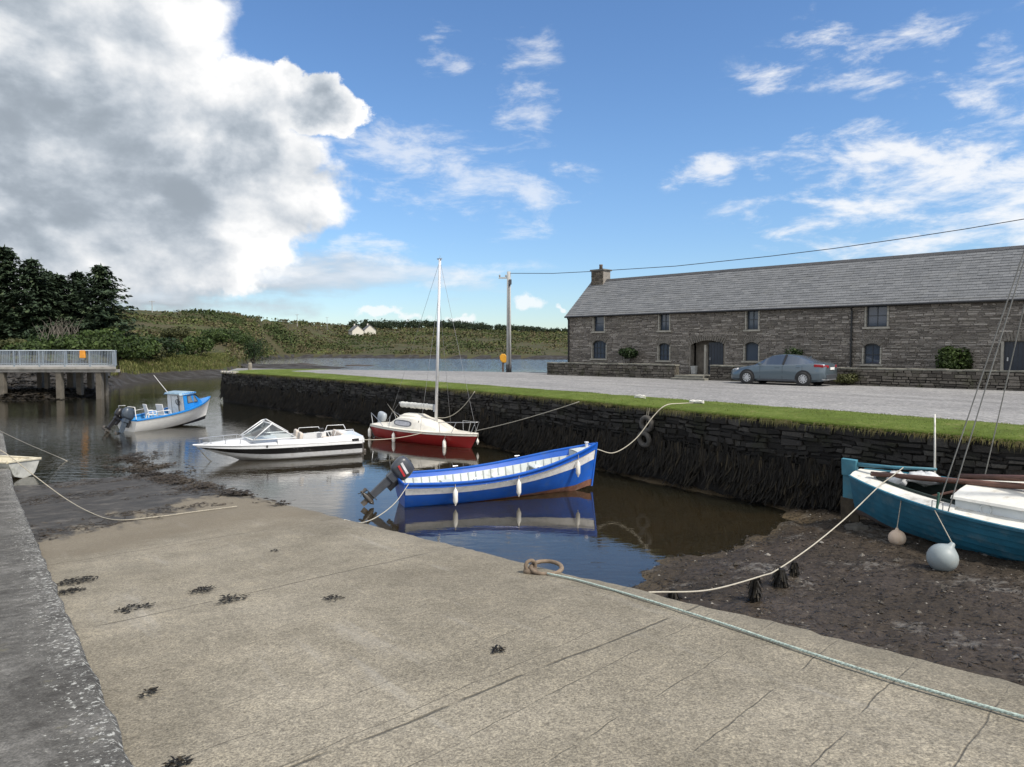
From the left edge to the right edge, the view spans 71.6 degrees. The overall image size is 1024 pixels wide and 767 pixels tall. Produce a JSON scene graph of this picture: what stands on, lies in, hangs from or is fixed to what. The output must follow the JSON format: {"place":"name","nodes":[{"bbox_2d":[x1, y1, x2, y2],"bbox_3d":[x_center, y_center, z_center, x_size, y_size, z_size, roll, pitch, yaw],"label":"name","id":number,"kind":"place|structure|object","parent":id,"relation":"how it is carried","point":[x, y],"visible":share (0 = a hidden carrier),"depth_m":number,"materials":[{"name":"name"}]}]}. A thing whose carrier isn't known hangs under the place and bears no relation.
{"place":"outdoors","nodes":[
{"label":"outdoors","id":0,"kind":"place"},
{"bbox_2d":[0,309,567,372],"bbox_3d":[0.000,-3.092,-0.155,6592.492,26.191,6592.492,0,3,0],"label":"hillside","id":1,"kind":"structure","parent":0,"point":[399,347],"depth_m":293.85,"materials":[{"name":"plant"}]},
{"bbox_2d":[0,281,12,339],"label":"conifer tree","id":2,"kind":"object","parent":1,"relation":"on","point":[4,318],"visible":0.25,"depth_m":90.05,"materials":[{"name":"green plant"}]},
{"bbox_2d":[0,338,28,352],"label":"bank shrub","id":3,"kind":"object","parent":1,"relation":"on","point":[13,340],"visible":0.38,"depth_m":81.11,"materials":[{"name":"green plant"}]},
{"bbox_2d":[0,244,39,339],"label":"conifer tree","id":4,"kind":"object","parent":1,"relation":"on","point":[8,265],"visible":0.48,"depth_m":90.69,"materials":[{"name":"green plant"}]},
{"bbox_2d":[0,340,55,353],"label":"bank shrub","id":5,"kind":"object","parent":1,"relation":"on","point":[35,345],"visible":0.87,"depth_m":80.52,"materials":[{"name":"green plant"}]},
{"bbox_2d":[0,257,70,339],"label":"conifer tree","id":6,"kind":"object","parent":1,"relation":"on","point":[29,277],"visible":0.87,"depth_m":88.69,"materials":[{"name":"green plant"}]},
{"bbox_2d":[30,269,53,333],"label":"conifer tree","id":7,"kind":"object","parent":1,"relation":"on","point":[50,273],"visible":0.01,"depth_m":98.23,"materials":[{"name":"green plant"}]},
{"bbox_2d":[23,332,72,342],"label":"bank shrub","id":8,"kind":"object","parent":1,"relation":"on","point":[37,338],"visible":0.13,"depth_m":84.11,"materials":[{"name":"green plant"}]},
{"bbox_2d":[14,272,85,333],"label":"conifer tree","id":9,"kind":"object","parent":1,"relation":"on","point":[62,284],"visible":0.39,"depth_m":91.72,"materials":[{"name":"green plant"}]},
{"bbox_2d":[32,317,80,339],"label":"bare shrub","id":10,"kind":"object","parent":1,"relation":"on","point":[57,330],"visible":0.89,"depth_m":84.15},
{"bbox_2d":[42,333,103,352],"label":"bank shrub","id":11,"kind":"object","parent":1,"relation":"on","point":[68,342],"visible":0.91,"depth_m":82.08,"materials":[{"name":"green plant"}]},
{"bbox_2d":[55,270,94,333],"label":"conifer tree","id":12,"kind":"object","parent":1,"relation":"on","point":[76,277],"visible":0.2,"depth_m":94.78,"materials":[{"name":"green plant"}]},
{"bbox_2d":[59,263,144,351],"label":"conifer tree","id":13,"kind":"object","parent":1,"relation":"on","point":[98,312],"visible":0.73,"depth_m":90.54,"materials":[{"name":"green plant"}]},
{"bbox_2d":[73,329,130,353],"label":"bank shrub","id":14,"kind":"object","parent":1,"relation":"on","point":[114,343],"visible":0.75,"depth_m":84.76,"materials":[{"name":"green plant"}]},
{"bbox_2d":[94,328,157,360],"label":"bank shrub","id":15,"kind":"object","parent":1,"relation":"on","point":[137,348],"visible":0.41,"depth_m":89.46,"materials":[{"name":"green plant"}]},
{"bbox_2d":[122,332,161,358],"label":"bank shrub","id":16,"kind":"object","parent":1,"relation":"on","point":[154,341],"visible":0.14,"depth_m":95.48,"materials":[{"name":"green plant"}]},
{"bbox_2d":[146,343,167,358],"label":"bank shrub","id":17,"kind":"object","parent":1,"relation":"on","point":[161,351],"visible":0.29,"depth_m":97.87,"materials":[{"name":"green plant"}]},
{"bbox_2d":[147,336,185,355],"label":"bank shrub","id":18,"kind":"object","parent":1,"relation":"on","point":[170,344],"visible":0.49,"depth_m":103.61,"materials":[{"name":"green plant"}]},
{"bbox_2d":[156,326,193,339],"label":"bank shrub","id":19,"kind":"object","parent":1,"relation":"on","point":[179,332],"visible":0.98,"depth_m":138.16,"materials":[{"name":"green plant"}]},
{"bbox_2d":[109,343,271,375],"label":"bank grass","id":20,"kind":"structure","parent":1,"relation":"on","point":[141,367],"depth_m":100.61,"materials":[{"name":"plant"}]},
{"bbox_2d":[180,335,215,355],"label":"bank shrub","id":21,"kind":"object","parent":1,"relation":"on","point":[203,345],"visible":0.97,"depth_m":111.09,"materials":[{"name":"green plant"}]},
{"bbox_2d":[197,327,241,342],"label":"bank shrub","id":22,"kind":"object","parent":1,"relation":"on","point":[222,335],"visible":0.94,"depth_m":142.40,"materials":[{"name":"green plant"}]},
{"bbox_2d":[232,331,254,344],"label":"bank shrub","id":23,"kind":"object","parent":1,"relation":"on","point":[244,338],"visible":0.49,"depth_m":158.59,"materials":[{"name":"green plant"}]},
{"bbox_2d":[242,336,274,363],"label":"bank shrub","id":24,"kind":"object","parent":1,"relation":"on","point":[251,352],"visible":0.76,"depth_m":173.92,"materials":[{"name":"green plant"}]},
{"bbox_2d":[0,307,567,377],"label":"scrub","id":25,"kind":"object","parent":1,"relation":"on","point":[231,320],"visible":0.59,"depth_m":313.86,"materials":[{"name":"plant"}]},
{"bbox_2d":[348,324,363,335],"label":"house","id":26,"kind":"structure","parent":1,"relation":"on","point":[356,329],"depth_m":425.41,"materials":[{"name":"paint"}]},
{"bbox_2d":[363,323,375,334],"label":"house","id":27,"kind":"structure","parent":1,"relation":"on","point":[369,329],"depth_m":439.85,"materials":[{"name":"paint"}]},
{"bbox_2d":[347,318,567,331],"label":"woodland","id":28,"kind":"object","parent":1,"relation":"on","point":[388,324],"visible":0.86,"depth_m":533.38,"materials":[{"name":"plant"}]},
{"bbox_2d":[0,358,791,586],"bbox_3d":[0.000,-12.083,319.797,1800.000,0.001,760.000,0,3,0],"label":"water","id":29,"kind":"structure","parent":0,"point":[615,528],"depth_m":21.12,"materials":[{"name":"liquid"}]},
{"bbox_2d":[0,455,40,477],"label":"dinghy","id":30,"kind":"object","parent":29,"relation":"on","point":[30,464],"visible":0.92,"depth_m":21.96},
{"bbox_2d":[101,377,209,432],"bbox_3d":[-17.593,0.980,35.606,1.940,2.741,5.860,2,8,28],"label":"cabin boat","id":31,"kind":"object","parent":29,"relation":"on","point":[185,407],"visible":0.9,"depth_m":35.60,"materials":[{"name":"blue plastic"}]},
{"bbox_2d":[142,404,156,417],"bbox_3d":[-18.098,1.494,35.516,0.490,0.968,0.547,3,4,42],"label":"plastic chair","id":32,"kind":"object","parent":31,"relation":"on","point":[146,410],"visible":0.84,"depth_m":35.37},
{"bbox_2d":[155,404,170,415],"bbox_3d":[-17.344,1.487,35.339,0.490,0.968,0.547,1,3,20],"label":"plastic chair","id":33,"kind":"object","parent":31,"relation":"on","point":[159,407],"visible":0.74,"depth_m":35.13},
{"bbox_2d":[193,419,365,459],"bbox_3d":[-8.373,2.125,26.066,6.095,1.649,2.090,-3,5,-26],"label":"speedboat","id":34,"kind":"object","parent":29,"relation":"on","point":[278,445],"visible":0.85,"depth_m":25.46,"materials":[{"name":"white plastic"}]},
{"bbox_2d":[364,433,420,439],"bbox_3d":[-4.742,2.123,28.034,2.941,0.129,0.025,-3,4,-44],"label":"mooring rope","id":35,"kind":"object","parent":34,"relation":"attached to","point":[390,438],"visible":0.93,"depth_m":27.83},
{"bbox_2d":[370,258,479,447],"bbox_3d":[-3.821,-1.290,30.336,7.074,8.177,1.984,4,4,43],"label":"sailing boat","id":36,"kind":"object","parent":29,"relation":"on","point":[433,431],"visible":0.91,"depth_m":29.62,"materials":[{"name":"plastic"}]},
{"bbox_2d":[437,391,474,417],"bbox_3d":[-2.330,0.866,28.977,2.345,1.219,0.027,3,4,42],"label":"mooring rope","id":37,"kind":"object","parent":36,"relation":"attached to","point":[459,410],"visible":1,"depth_m":28.78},
{"bbox_2d":[476,402,577,430],"bbox_3d":[0.330,1.232,25.369,0.027,1.597,6.492,-2,3,-34],"label":"mooring rope","id":38,"kind":"object","parent":36,"relation":"attached to","point":[526,418],"visible":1,"depth_m":25.09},
{"bbox_2d":[358,441,597,506],"bbox_3d":[-0.691,2.448,18.910,6.712,1.397,1.685,-2,6,-22],"label":"open boat","id":39,"kind":"object","parent":29,"relation":"on","point":[550,471],"visible":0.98,"depth_m":18.90,"materials":[{"name":"blue paint"}]},
{"bbox_2d":[344,483,408,522],"bbox_3d":[-2.513,2.262,14.044,0.037,0.796,6.767,0,3,0],"label":"mooring rope","id":40,"kind":"object","parent":39,"relation":"attached to","point":[384,511],"visible":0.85,"depth_m":13.97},
{"bbox_2d":[453,484,457,505],"bbox_3d":[-1.416,2.765,17.784,0.124,0.592,0.121,0,3,0],"label":"fender","id":41,"kind":"object","parent":39,"relation":"hanging from","point":[455,496],"visible":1,"depth_m":17.74,"materials":[{"name":"plastic"}]},
{"bbox_2d":[516,479,520,496],"bbox_3d":[0.176,2.629,18.396,0.124,0.606,0.121,0,3,0],"label":"fender","id":42,"kind":"object","parent":39,"relation":"hanging from","point":[518,487],"visible":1,"depth_m":18.35,"materials":[{"name":"plastic"}]},
{"bbox_2d":[576,454,579,476],"bbox_3d":[1.809,2.227,19.437,0.124,0.671,0.121,0,3,0],"label":"fender","id":43,"kind":"object","parent":39,"relation":"hanging from","point":[578,468],"visible":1,"depth_m":19.40,"materials":[{"name":"plastic"}]},
{"bbox_2d":[597,403,691,453],"bbox_3d":[3.991,1.287,20.645,3.366,1.375,0.388,-1,3,-26],"label":"mooring rope","id":44,"kind":"object","parent":39,"relation":"attached to","point":[644,427],"visible":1,"depth_m":20.49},
{"bbox_2d":[0,354,1023,685],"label":"mud flat","id":45,"kind":"structure","parent":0,"point":[896,624],"depth_m":11.06,"materials":[{"name":"soil"}]},
{"bbox_2d":[0,359,119,401],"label":"seaweed","id":46,"kind":"object","parent":45,"relation":"on","point":[18,388],"visible":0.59,"depth_m":57.50,"materials":[{"name":"plant"}]},
{"bbox_2d":[0,350,119,398],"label":"pier","id":47,"kind":"structure","parent":45,"relation":"on","point":[74,376],"depth_m":55.31,"materials":[{"name":"concrete"}]},
{"bbox_2d":[79,350,85,357],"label":"lifebuoy box","id":48,"kind":"object","parent":47,"relation":"attached to","point":[82,353],"visible":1,"depth_m":54.87,"materials":[{"name":"plastic"}]},
{"bbox_2d":[345,364,373,365],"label":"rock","id":49,"kind":"object","parent":45,"relation":"on","point":[358,365],"visible":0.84,"depth_m":156.21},
{"bbox_2d":[220,371,1023,510],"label":"quay wall","id":50,"kind":"structure","parent":45,"relation":"on","point":[819,444],"depth_m":19.56,"materials":[{"name":"stone"}]},
{"bbox_2d":[219,377,976,513],"bbox_3d":[-3.253,1.572,30.618,1.515,1.823,58.194,-2,4,-38],"label":"seaweed","id":51,"kind":"object","parent":50,"relation":"attached to","point":[771,480],"visible":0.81,"depth_m":21.45,"materials":[{"name":"plant"}]},
{"bbox_2d":[222,369,1023,453],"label":"grass verge","id":52,"kind":"object","parent":50,"relation":"on","point":[763,412],"depth_m":19.26,"materials":[{"name":"plant"}]},
{"bbox_2d":[634,394,645,398],"bbox_3d":[4.272,0.424,23.647,0.196,0.129,0.488,-2,4,-38],"label":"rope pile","id":53,"kind":"object","parent":52,"relation":"on","point":[639,396],"visible":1,"depth_m":23.60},
{"bbox_2d":[689,400,703,403],"bbox_3d":[5.566,0.545,21.427,0.232,0.110,0.565,-3,4,-44],"label":"rope pile","id":54,"kind":"object","parent":52,"relation":"on","point":[696,401],"visible":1,"depth_m":21.34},
{"bbox_2d":[637,408,651,447],"bbox_3d":[3.992,1.333,21.377,0.239,1.212,0.530,-2,4,-38],"label":"tyre fender","id":55,"kind":"object","parent":50,"relation":"hanging from","point":[647,443],"visible":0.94,"depth_m":21.31,"materials":[{"name":"rubber"}]},
{"bbox_2d":[639,411,653,431],"bbox_3d":[4.052,1.101,21.307,0.217,0.744,0.530,-2,4,-38],"label":"tyre fender","id":56,"kind":"object","parent":50,"relation":"hanging from","point":[647,418],"visible":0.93,"depth_m":21.23,"materials":[{"name":"rubber"}]},
{"bbox_2d":[666,589,680,600],"bbox_3d":[2.449,3.298,10.771,0.248,0.360,0.232,0,3,0],"label":"timber stump","id":57,"kind":"object","parent":45,"relation":"on","point":[674,596],"visible":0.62,"depth_m":10.72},
{"bbox_2d":[747,577,763,602],"bbox_3d":[3.543,3.096,10.348,0.243,0.560,0.252,0,3,0],"label":"timber stump","id":58,"kind":"object","parent":45,"relation":"on","point":[754,593],"visible":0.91,"depth_m":10.29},
{"bbox_2d":[769,567,790,587],"bbox_3d":[4.187,3.126,11.095,0.305,0.500,0.306,0,3,0],"label":"timber stump","id":59,"kind":"object","parent":45,"relation":"on","point":[780,579],"visible":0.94,"depth_m":11.00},
{"bbox_2d":[788,561,800,576],"bbox_3d":[4.580,3.108,11.547,0.196,0.440,0.202,0,3,0],"label":"timber stump","id":60,"kind":"object","parent":45,"relation":"on","point":[793,569],"visible":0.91,"depth_m":11.49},
{"bbox_2d":[628,508,1023,684],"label":"seaweed","id":61,"kind":"object","parent":45,"relation":"on","point":[881,644],"visible":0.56,"depth_m":10.99,"materials":[{"name":"plant"}]},
{"bbox_2d":[634,510,1022,681],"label":"pebbles","id":62,"kind":"object","parent":45,"relation":"on","point":[810,588],"visible":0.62,"depth_m":11.38,"materials":[{"name":"stone"}]},
{"bbox_2d":[654,513,1020,679],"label":"shells","id":63,"kind":"object","parent":45,"relation":"on","point":[896,559],"visible":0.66,"depth_m":11.20},
{"bbox_2d":[844,522,870,530],"bbox_3d":[7.072,3.027,14.572,0.528,0.386,0.407,1,3,12],"label":"mud stone","id":64,"kind":"object","parent":45,"relation":"on","point":[857,526],"visible":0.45,"depth_m":14.49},
{"bbox_2d":[840,251,1023,560],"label":"wooden boat","id":65,"kind":"object","parent":45,"relation":"on","point":[982,513],"visible":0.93,"depth_m":13.01,"materials":[{"name":"teal paint"}]},
{"bbox_2d":[648,467,903,592],"bbox_3d":[4.514,2.365,11.116,0.451,1.067,9.257,3,4,44],"label":"mooring rope","id":66,"kind":"object","parent":65,"relation":"attached to","point":[776,569],"visible":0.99,"depth_m":10.54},
{"bbox_2d":[888,501,905,544],"bbox_3d":[7.299,2.634,13.449,0.306,0.898,0.304,0,3,9],"label":"buoy fender","id":67,"kind":"object","parent":65,"relation":"hanging from","point":[897,536],"visible":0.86,"depth_m":13.37,"materials":[{"name":"plastic"}]},
{"bbox_2d":[886,470,907,486],"bbox_3d":[7.753,1.931,14.309,0.399,0.364,0.368,2,4,35],"label":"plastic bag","id":68,"kind":"object","parent":65,"relation":"in","point":[901,482],"visible":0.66,"depth_m":14.18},
{"bbox_2d":[907,471,942,486],"bbox_3d":[8.232,1.907,14.202,0.649,0.320,0.612,1,3,20],"label":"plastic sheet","id":69,"kind":"object","parent":65,"relation":"on","point":[925,483],"visible":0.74,"depth_m":14.09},
{"bbox_2d":[926,510,958,570],"bbox_3d":[7.242,2.691,12.241,0.469,0.780,1.608,1,3,16],"label":"buoy fender","id":70,"kind":"object","parent":65,"relation":"hanging from","point":[941,557],"visible":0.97,"depth_m":11.56,"materials":[{"name":"plastic"}]},
{"bbox_2d":[0,0,1023,330],"label":"sky","id":71,"kind":"structure","parent":0,"point":[312,161],"materials":[{"name":"blue"}]},
{"bbox_2d":[14,474,1023,766],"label":"slipway","id":72,"kind":"structure","parent":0,"point":[388,658],"depth_m":4.42,"materials":[{"name":"concrete"}]},
{"bbox_2d":[0,431,66,460],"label":"mooring rope","id":73,"kind":"object","parent":72,"relation":"attached to","point":[31,445],"visible":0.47,"depth_m":21.64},
{"bbox_2d":[0,432,132,766],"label":"concrete kerb","id":74,"kind":"structure","parent":72,"relation":"on","point":[55,711],"depth_m":4.37,"materials":[{"name":"concrete"}]},
{"bbox_2d":[58,586,85,595],"bbox_3d":[-4.350,2.035,6.955,0.298,0.037,0.327,1,3,26],"label":"seaweed clump","id":75,"kind":"object","parent":72,"relation":"on","point":[69,589],"visible":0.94,"depth_m":6.97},
{"bbox_2d":[56,575,98,585],"bbox_3d":[-4.540,2.061,7.428,0.435,0.040,0.396,0,3,0],"label":"seaweed clump","id":76,"kind":"object","parent":72,"relation":"on","point":[74,580],"visible":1,"depth_m":7.42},
{"bbox_2d":[0,450,237,520],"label":"mooring rope","id":77,"kind":"object","parent":72,"relation":"on","point":[114,519],"visible":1,"depth_m":12.65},
{"bbox_2d":[114,602,155,613],"bbox_3d":[-3.296,1.960,6.200,0.296,0.033,0.305,0,3,0],"label":"seaweed clump","id":78,"kind":"object","parent":72,"relation":"on","point":[131,605],"visible":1,"depth_m":6.22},
{"bbox_2d":[138,686,160,697],"bbox_3d":[-2.165,1.842,4.242,0.123,0.022,0.148,0,3,0],"label":"seaweed clump","id":79,"kind":"object","parent":72,"relation":"on","point":[153,689],"visible":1,"depth_m":4.26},
{"bbox_2d":[15,450,289,539],"bbox_3d":[-10.249,2.442,18.867,5.066,1.258,18.366,-2,3,-31],"label":"seaweed","id":80,"kind":"object","parent":72,"relation":"on","point":[175,478],"visible":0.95,"depth_m":17.44,"materials":[{"name":"plant"}]},
{"bbox_2d":[162,755,192,766],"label":"seaweed clump","id":81,"kind":"object","parent":72,"relation":"on","point":[179,760],"visible":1,"depth_m":3.34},
{"bbox_2d":[189,584,215,593],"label":"seaweed clump","id":82,"kind":"object","parent":72,"relation":"on","point":[200,589],"visible":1,"depth_m":6.73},
{"bbox_2d":[215,594,249,603],"bbox_3d":[-2.493,1.917,6.342,0.277,0.032,0.317,-1,3,-13],"label":"seaweed clump","id":83,"kind":"object","parent":72,"relation":"on","point":[227,597],"visible":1,"depth_m":6.34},
{"bbox_2d":[320,594,344,600],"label":"seaweed clump","id":84,"kind":"object","parent":72,"relation":"on","point":[330,595],"visible":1,"depth_m":6.18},
{"bbox_2d":[491,644,506,652],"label":"seaweed clump","id":85,"kind":"object","parent":72,"relation":"on","point":[499,648],"visible":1,"depth_m":4.64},
{"bbox_2d":[523,559,563,574],"bbox_3d":[0.299,1.733,6.730,0.388,0.142,0.262,0,3,0],"label":"mooring ring","id":86,"kind":"object","parent":72,"relation":"attached to","point":[531,568],"visible":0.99,"depth_m":6.72,"materials":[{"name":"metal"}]},
{"bbox_2d":[547,572,1023,718],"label":"mooring rope","id":87,"kind":"object","parent":72,"relation":"on","point":[1006,712],"visible":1,"depth_m":4.13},
{"bbox_2d":[229,368,1023,444],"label":"car park","id":88,"kind":"structure","parent":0,"point":[945,403],"depth_m":27.82,"materials":[{"name":"asphalt"}]},
{"bbox_2d":[500,354,505,371],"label":"lifebuoy box","id":89,"kind":"object","parent":88,"relation":"on","point":[503,358],"visible":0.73,"depth_m":51.76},
{"bbox_2d":[499,271,511,371],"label":"utility pole","id":90,"kind":"object","parent":88,"relation":"on","point":[508,341],"visible":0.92,"depth_m":50.67,"materials":[{"name":"brown wood"}]},
{"bbox_2d":[510,219,1023,273],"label":"overhead cable","id":91,"kind":"object","parent":90,"relation":"attached to","point":[773,255],"visible":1,"depth_m":41.16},
{"bbox_2d":[547,362,679,378],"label":"garden wall","id":92,"kind":"structure","parent":88,"relation":"on","point":[644,370],"depth_m":42.51,"materials":[{"name":"stone"}]},
{"bbox_2d":[671,374,709,380],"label":"stone steps","id":93,"kind":"structure","parent":88,"relation":"on","point":[703,377],"depth_m":38.72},
{"bbox_2d":[690,366,697,373],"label":"planter","id":94,"kind":"object","parent":93,"relation":"on","point":[693,369],"visible":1,"depth_m":41.34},
{"bbox_2d":[731,354,836,385],"bbox_3d":[12.973,-0.666,34.087,4.685,1.497,2.170,3,4,44],"label":"parked car","id":95,"kind":"object","parent":88,"relation":"on","point":[801,370],"visible":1,"depth_m":33.13,"materials":[{"name":"blue paint"}]},
{"bbox_2d":[564,245,1023,374],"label":"stone building","id":96,"kind":"structure","parent":88,"relation":"on","point":[908,311],"depth_m":37.03,"materials":[{"name":"stone"}]},
{"bbox_2d":[591,317,605,332],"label":"window","id":97,"kind":"structure","parent":96,"relation":"in","point":[598,323],"depth_m":46.27,"materials":[{"name":"glass"}]},
{"bbox_2d":[590,334,608,359],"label":"window","id":98,"kind":"structure","parent":96,"relation":"in","point":[600,347],"depth_m":46.24,"materials":[{"name":"paint"}]},
{"bbox_2d":[656,314,670,331],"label":"window","id":99,"kind":"structure","parent":96,"relation":"in","point":[664,320],"depth_m":42.85,"materials":[{"name":"glass"}]},
{"bbox_2d":[655,336,671,361],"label":"window","id":100,"kind":"structure","parent":96,"relation":"in","point":[664,349],"depth_m":42.93,"materials":[{"name":"paint"}]},
{"bbox_2d":[708,342,723,373],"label":"door","id":101,"kind":"structure","parent":96,"relation":"in","point":[715,348],"depth_m":40.81,"materials":[{"name":"blue paint"}]},
{"bbox_2d":[741,335,761,362],"bbox_3d":[13.168,-1.901,39.041,1.200,1.523,0.290,3,4,44],"label":"window","id":102,"kind":"structure","parent":96,"relation":"in","point":[751,350],"depth_m":39.12,"materials":[{"name":"paint"}]},
{"bbox_2d":[743,311,760,331],"bbox_3d":[13.195,-3.501,38.936,0.975,1.296,0.290,3,4,44],"label":"window","id":103,"kind":"structure","parent":96,"relation":"in","point":[752,318],"depth_m":39.08,"materials":[{"name":"glass"}]},
{"bbox_2d":[859,335,884,365],"bbox_3d":[17.631,-1.601,34.799,1.210,1.506,0.290,3,4,44],"label":"window","id":104,"kind":"structure","parent":96,"relation":"in","point":[872,356],"depth_m":34.86,"materials":[{"name":"paint"}]},
{"bbox_2d":[862,306,890,328],"bbox_3d":[17.782,-3.309,34.605,1.243,1.307,0.340,3,4,44],"label":"window","id":105,"kind":"structure","parent":96,"relation":"in","point":[876,317],"depth_m":34.67,"materials":[{"name":"glass"}]},
{"bbox_2d":[998,332,1023,370],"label":"door","id":106,"kind":"structure","parent":96,"relation":"in","point":[1007,347],"depth_m":30.91,"materials":[{"name":"blue paint"}]},
{"bbox_2d":[832,373,860,384],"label":"roadside weeds","id":107,"kind":"object","parent":88,"relation":"on","point":[846,378],"visible":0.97,"depth_m":32.98,"materials":[{"name":"green plant"}]},
{"bbox_2d":[710,365,1023,390],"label":"garden wall","id":108,"kind":"structure","parent":88,"relation":"on","point":[934,378],"depth_m":31.14,"materials":[{"name":"stone"}]},
{"label":"garden ground","id":109,"kind":"structure","parent":0,"visible":0},
{"bbox_2d":[618,347,637,362],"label":"bush","id":110,"kind":"object","parent":109,"relation":"on","point":[627,353],"visible":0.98,"depth_m":43.86,"materials":[{"name":"green plant"}]},
{"bbox_2d":[782,346,803,354],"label":"bush","id":111,"kind":"object","parent":109,"relation":"on","point":[793,350],"visible":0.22,"depth_m":36.83,"materials":[{"name":"green plant"}]},
{"bbox_2d":[935,345,973,369],"bbox_3d":[19.869,-0.815,32.017,1.677,1.863,0.989,0,3,0],"label":"bush","id":112,"kind":"object","parent":109,"relation":"on","point":[953,358],"visible":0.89,"depth_m":31.76,"materials":[{"name":"green plant"}]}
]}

